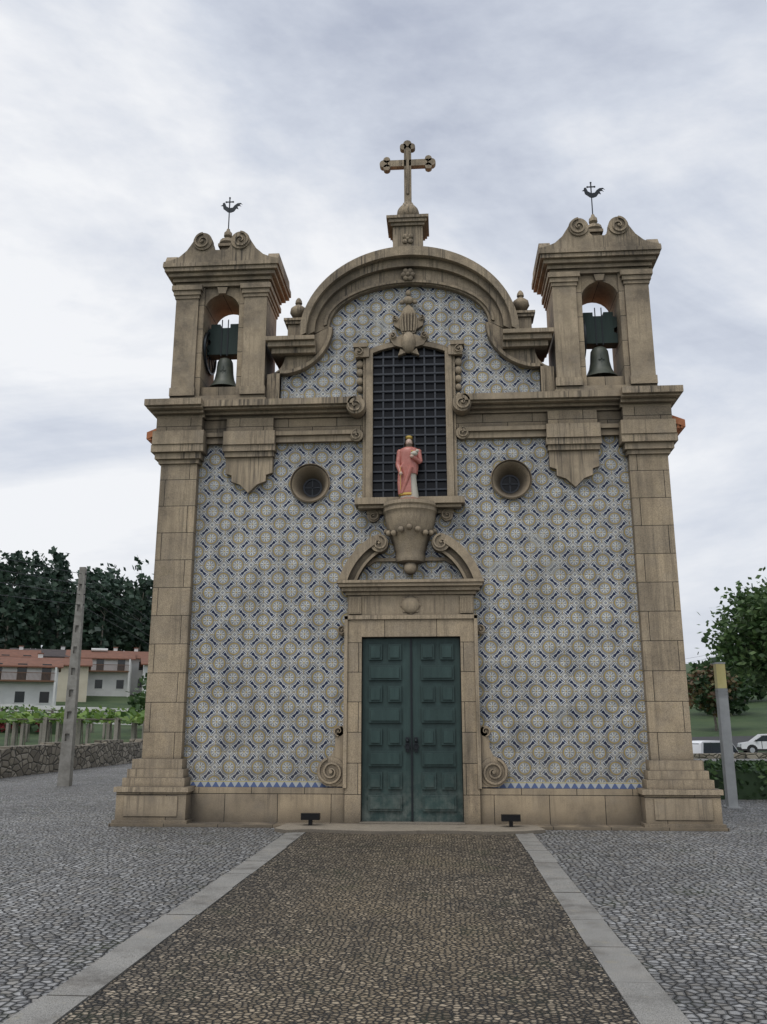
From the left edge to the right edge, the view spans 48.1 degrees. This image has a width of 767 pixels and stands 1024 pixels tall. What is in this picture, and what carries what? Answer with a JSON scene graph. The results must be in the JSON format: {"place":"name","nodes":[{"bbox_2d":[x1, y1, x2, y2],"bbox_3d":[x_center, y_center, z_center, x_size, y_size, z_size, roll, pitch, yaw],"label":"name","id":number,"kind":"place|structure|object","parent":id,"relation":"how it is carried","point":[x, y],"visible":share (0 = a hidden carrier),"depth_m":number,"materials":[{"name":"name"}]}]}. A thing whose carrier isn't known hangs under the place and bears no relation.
{"place":"outdoors","nodes":[
{"label":"outdoors","id":0,"kind":"place"},
{"bbox_2d":[0,759,766,1023],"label":"plaza paving","id":1,"kind":"structure","parent":0,"point":[101,922],"depth_m":7.20,"materials":[{"name":"stone"}]},
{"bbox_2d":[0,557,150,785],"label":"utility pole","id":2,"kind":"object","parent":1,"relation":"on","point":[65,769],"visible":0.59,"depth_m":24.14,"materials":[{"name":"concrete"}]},
{"bbox_2d":[301,813,319,824],"bbox_3d":[-1.174,4.970,13.816,0.300,0.240,0.160,-1,-14,4],"label":"floodlight","id":3,"kind":"object","parent":1,"relation":"on","point":[310,817],"visible":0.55,"depth_m":13.78,"materials":[{"name":"black metal"}]},
{"bbox_2d":[274,821,545,834],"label":"threshold slab","id":4,"kind":"structure","parent":1,"relation":"on","point":[381,827],"depth_m":13.36,"materials":[{"name":"beige stone"}]},
{"bbox_2d":[501,814,520,826],"bbox_3d":[2.018,4.916,13.599,0.300,0.240,0.160,-1,-14,4],"label":"floodlight","id":5,"kind":"object","parent":1,"relation":"on","point":[510,818],"visible":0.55,"depth_m":13.56,"materials":[{"name":"black metal"}]},
{"bbox_2d":[712,662,741,808],"bbox_3d":[7.017,4.554,17.627,0.280,2.890,0.280,-1,-14,4],"label":"pole","id":6,"kind":"object","parent":1,"relation":"on","point":[727,753],"visible":1,"depth_m":17.54,"materials":[{"name":"grey concrete"}]},
{"bbox_2d":[696,567,766,697],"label":"plane tree","id":7,"kind":"object","parent":1,"relation":"on","point":[746,647],"visible":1,"depth_m":32.26,"materials":[{"name":"green plant"}]},
{"bbox_2d":[700,759,766,799],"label":"clipped hedge","id":8,"kind":"object","parent":1,"relation":"on","point":[751,779],"visible":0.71,"depth_m":19.35,"materials":[{"name":"green plant"}]},
{"bbox_2d":[0,664,766,752],"bbox_3d":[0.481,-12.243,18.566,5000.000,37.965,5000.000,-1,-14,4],"label":"terrain","id":9,"kind":"structure","parent":0,"point":[752,721],"depth_m":90.94,"materials":[{"name":"green plant"}]},
{"bbox_2d":[0,576,6,633],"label":"tree","id":10,"kind":"object","parent":9,"relation":"on","point":[0,603],"visible":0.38,"depth_m":162.24,"materials":[{"name":"green plant"}]},
{"bbox_2d":[0,550,27,643],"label":"tree","id":11,"kind":"object","parent":9,"relation":"on","point":[20,556],"visible":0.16,"depth_m":170.25,"materials":[{"name":"green plant"}]},
{"bbox_2d":[0,550,35,648],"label":"eucalyptus","id":12,"kind":"object","parent":9,"relation":"on","point":[8,639],"visible":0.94,"depth_m":160.62,"materials":[{"name":"green plant"}]},
{"bbox_2d":[0,646,40,657],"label":"house","id":13,"kind":"structure","parent":9,"relation":"on","point":[20,652],"depth_m":130.70,"materials":[{"name":"tile"}]},
{"bbox_2d":[15,568,46,645],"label":"tree","id":14,"kind":"object","parent":9,"relation":"on","point":[22,592],"visible":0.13,"depth_m":173.70,"materials":[{"name":"green plant"}]},
{"bbox_2d":[0,653,62,705],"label":"white house","id":15,"kind":"structure","parent":9,"relation":"on","point":[28,680],"depth_m":106.21,"materials":[{"name":"paint"}]},
{"bbox_2d":[0,722,62,733],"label":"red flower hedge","id":16,"kind":"object","parent":9,"relation":"on","point":[34,728],"visible":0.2,"depth_m":78.53,"materials":[{"name":"green plant"}]},
{"bbox_2d":[20,550,48,645],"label":"tree","id":17,"kind":"object","parent":9,"relation":"on","point":[37,561],"visible":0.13,"depth_m":198.95,"materials":[{"name":"green plant"}]},
{"bbox_2d":[12,575,66,649],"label":"eucalyptus","id":18,"kind":"object","parent":9,"relation":"on","point":[39,607],"visible":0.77,"depth_m":163.37,"materials":[{"name":"green plant"}]},
{"bbox_2d":[10,646,69,657],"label":"house","id":19,"kind":"structure","parent":9,"relation":"on","point":[53,653],"depth_m":133.74,"materials":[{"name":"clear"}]},
{"bbox_2d":[41,546,71,644],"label":"eucalyptus","id":20,"kind":"object","parent":9,"relation":"on","point":[56,557],"visible":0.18,"depth_m":186.89,"materials":[{"name":"green plant"}]},
{"bbox_2d":[40,559,74,648],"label":"eucalyptus","id":21,"kind":"object","parent":9,"relation":"on","point":[63,576],"visible":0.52,"depth_m":170.20,"materials":[{"name":"green plant"}]},
{"bbox_2d":[31,657,92,701],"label":"cream house","id":22,"kind":"structure","parent":9,"relation":"on","point":[86,665],"depth_m":121.96,"materials":[{"name":"paint"}]},
{"bbox_2d":[0,704,137,724],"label":"grapevines","id":23,"kind":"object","parent":9,"relation":"on","point":[42,708],"depth_m":93.19,"materials":[{"name":"green plant"}]},
{"bbox_2d":[0,739,142,777],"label":"stone wall","id":24,"kind":"structure","parent":9,"relation":"on","point":[25,760],"depth_m":30.94,"materials":[{"name":"grey stone"}]},
{"bbox_2d":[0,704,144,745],"bbox_3d":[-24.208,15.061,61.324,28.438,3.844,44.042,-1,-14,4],"label":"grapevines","id":25,"kind":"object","parent":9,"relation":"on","point":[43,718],"visible":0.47,"depth_m":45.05,"materials":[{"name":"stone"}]},
{"bbox_2d":[50,569,100,649],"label":"eucalyptus","id":26,"kind":"object","parent":9,"relation":"on","point":[62,627],"visible":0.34,"depth_m":163.54,"materials":[{"name":"green plant"}]},
{"bbox_2d":[64,566,102,637],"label":"tree","id":27,"kind":"object","parent":9,"relation":"on","point":[90,574],"visible":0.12,"depth_m":189.59,"materials":[{"name":"green plant"}]},
{"bbox_2d":[82,576,116,646],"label":"tree","id":28,"kind":"object","parent":9,"relation":"on","point":[105,583],"visible":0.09,"depth_m":174.77,"materials":[{"name":"green plant"}]},
{"bbox_2d":[65,647,135,696],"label":"cream house","id":29,"kind":"structure","parent":9,"relation":"on","point":[109,673],"depth_m":133.60,"materials":[{"name":"paint"}]},
{"bbox_2d":[94,563,108,592],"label":"tree","id":30,"kind":"object","parent":9,"relation":"on","point":[101,564],"visible":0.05,"depth_m":224.10,"materials":[{"name":"green plant"}]},
{"bbox_2d":[82,583,133,650],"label":"eucalyptus","id":31,"kind":"object","parent":9,"relation":"on","point":[103,632],"visible":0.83,"depth_m":162.84,"materials":[{"name":"green plant"}]},
{"bbox_2d":[100,563,129,650],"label":"tree","id":32,"kind":"object","parent":9,"relation":"on","point":[117,572],"visible":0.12,"depth_m":195.55,"materials":[{"name":"green plant"}]},
{"bbox_2d":[101,567,138,650],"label":"eucalyptus","id":33,"kind":"object","parent":9,"relation":"on","point":[119,589],"visible":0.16,"depth_m":179.18,"materials":[{"name":"green plant"}]},
{"bbox_2d":[118,598,151,651],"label":"tree","id":34,"kind":"object","parent":9,"relation":"on","point":[147,613],"visible":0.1,"depth_m":172.03,"materials":[{"name":"green plant"}]},
{"bbox_2d":[117,555,153,651],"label":"eucalyptus","id":35,"kind":"object","parent":9,"relation":"on","point":[145,587],"visible":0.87,"depth_m":166.45,"materials":[{"name":"green plant"}]},
{"bbox_2d":[125,675,146,726],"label":"orchard tree","id":36,"kind":"object","parent":9,"relation":"on","point":[132,702],"visible":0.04,"depth_m":86.64,"materials":[{"name":"green plant"}]},
{"bbox_2d":[130,648,148,694],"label":"house","id":37,"kind":"structure","parent":9,"relation":"on","point":[136,672],"depth_m":137.92,"materials":[{"name":"paint"}]},
{"bbox_2d":[135,673,146,724],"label":"orchard tree","id":38,"kind":"object","parent":9,"relation":"on","point":[141,701],"visible":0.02,"depth_m":75.98,"materials":[{"name":"green plant"}]},
{"bbox_2d":[140,657,147,692],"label":"house","id":39,"kind":"structure","parent":9,"relation":"on","point":[144,662],"depth_m":131.41,"materials":[{"name":"ceramic"}]},
{"bbox_2d":[108,140,729,831],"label":"church","id":40,"kind":"structure","parent":9,"relation":"on","point":[486,628],"depth_m":15.25,"materials":[{"name":"stone"}]},
{"bbox_2d":[396,435,422,498],"bbox_3d":[0.462,-0.776,15.428,0.489,1.250,0.394,-1,-14,4],"label":"saint statue","id":41,"kind":"object","parent":40,"relation":"on","point":[409,458],"visible":0.91,"depth_m":15.32,"materials":[{"name":"pink"}]},
{"bbox_2d":[692,740,738,752],"bbox_3d":[20.333,15.082,53.196,4.555,1.780,2.120,9,-17,-33],"label":"white van","id":42,"kind":"object","parent":9,"relation":"on","point":[702,746],"visible":0.1,"depth_m":51.84,"materials":[{"name":"white paint"}]},
{"bbox_2d":[687,664,747,730],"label":"copper tree","id":43,"kind":"object","parent":9,"relation":"on","point":[703,690],"visible":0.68,"depth_m":82.39,"materials":[{"name":"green plant"}]},
{"bbox_2d":[686,656,755,714],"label":"tree","id":44,"kind":"object","parent":9,"relation":"on","point":[739,703],"visible":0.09,"depth_m":101.23,"materials":[{"name":"green plant"}]},
{"bbox_2d":[693,753,766,758],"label":"parapet wall","id":45,"kind":"structure","parent":9,"relation":"on","point":[736,755],"depth_m":44.74,"materials":[{"name":"grey stone"}]},
{"bbox_2d":[711,641,766,701],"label":"tree","id":46,"kind":"object","parent":9,"relation":"on","point":[761,695],"visible":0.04,"depth_m":118.77,"materials":[{"name":"green plant"}]},
{"bbox_2d":[737,734,766,752],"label":"white hatchback car","id":47,"kind":"object","parent":9,"relation":"on","point":[756,743],"visible":0.88,"depth_m":65.21,"materials":[{"name":"white paint"}]},
{"bbox_2d":[0,0,766,663],"label":"sky","id":48,"kind":"structure","parent":0,"point":[127,127],"materials":[{"name":"grey"}]},
{"bbox_2d":[692,736,754,747],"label":"road","id":49,"kind":"structure","parent":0,"point":[736,740],"depth_m":74.97,"materials":[{"name":"grey asphalt"}]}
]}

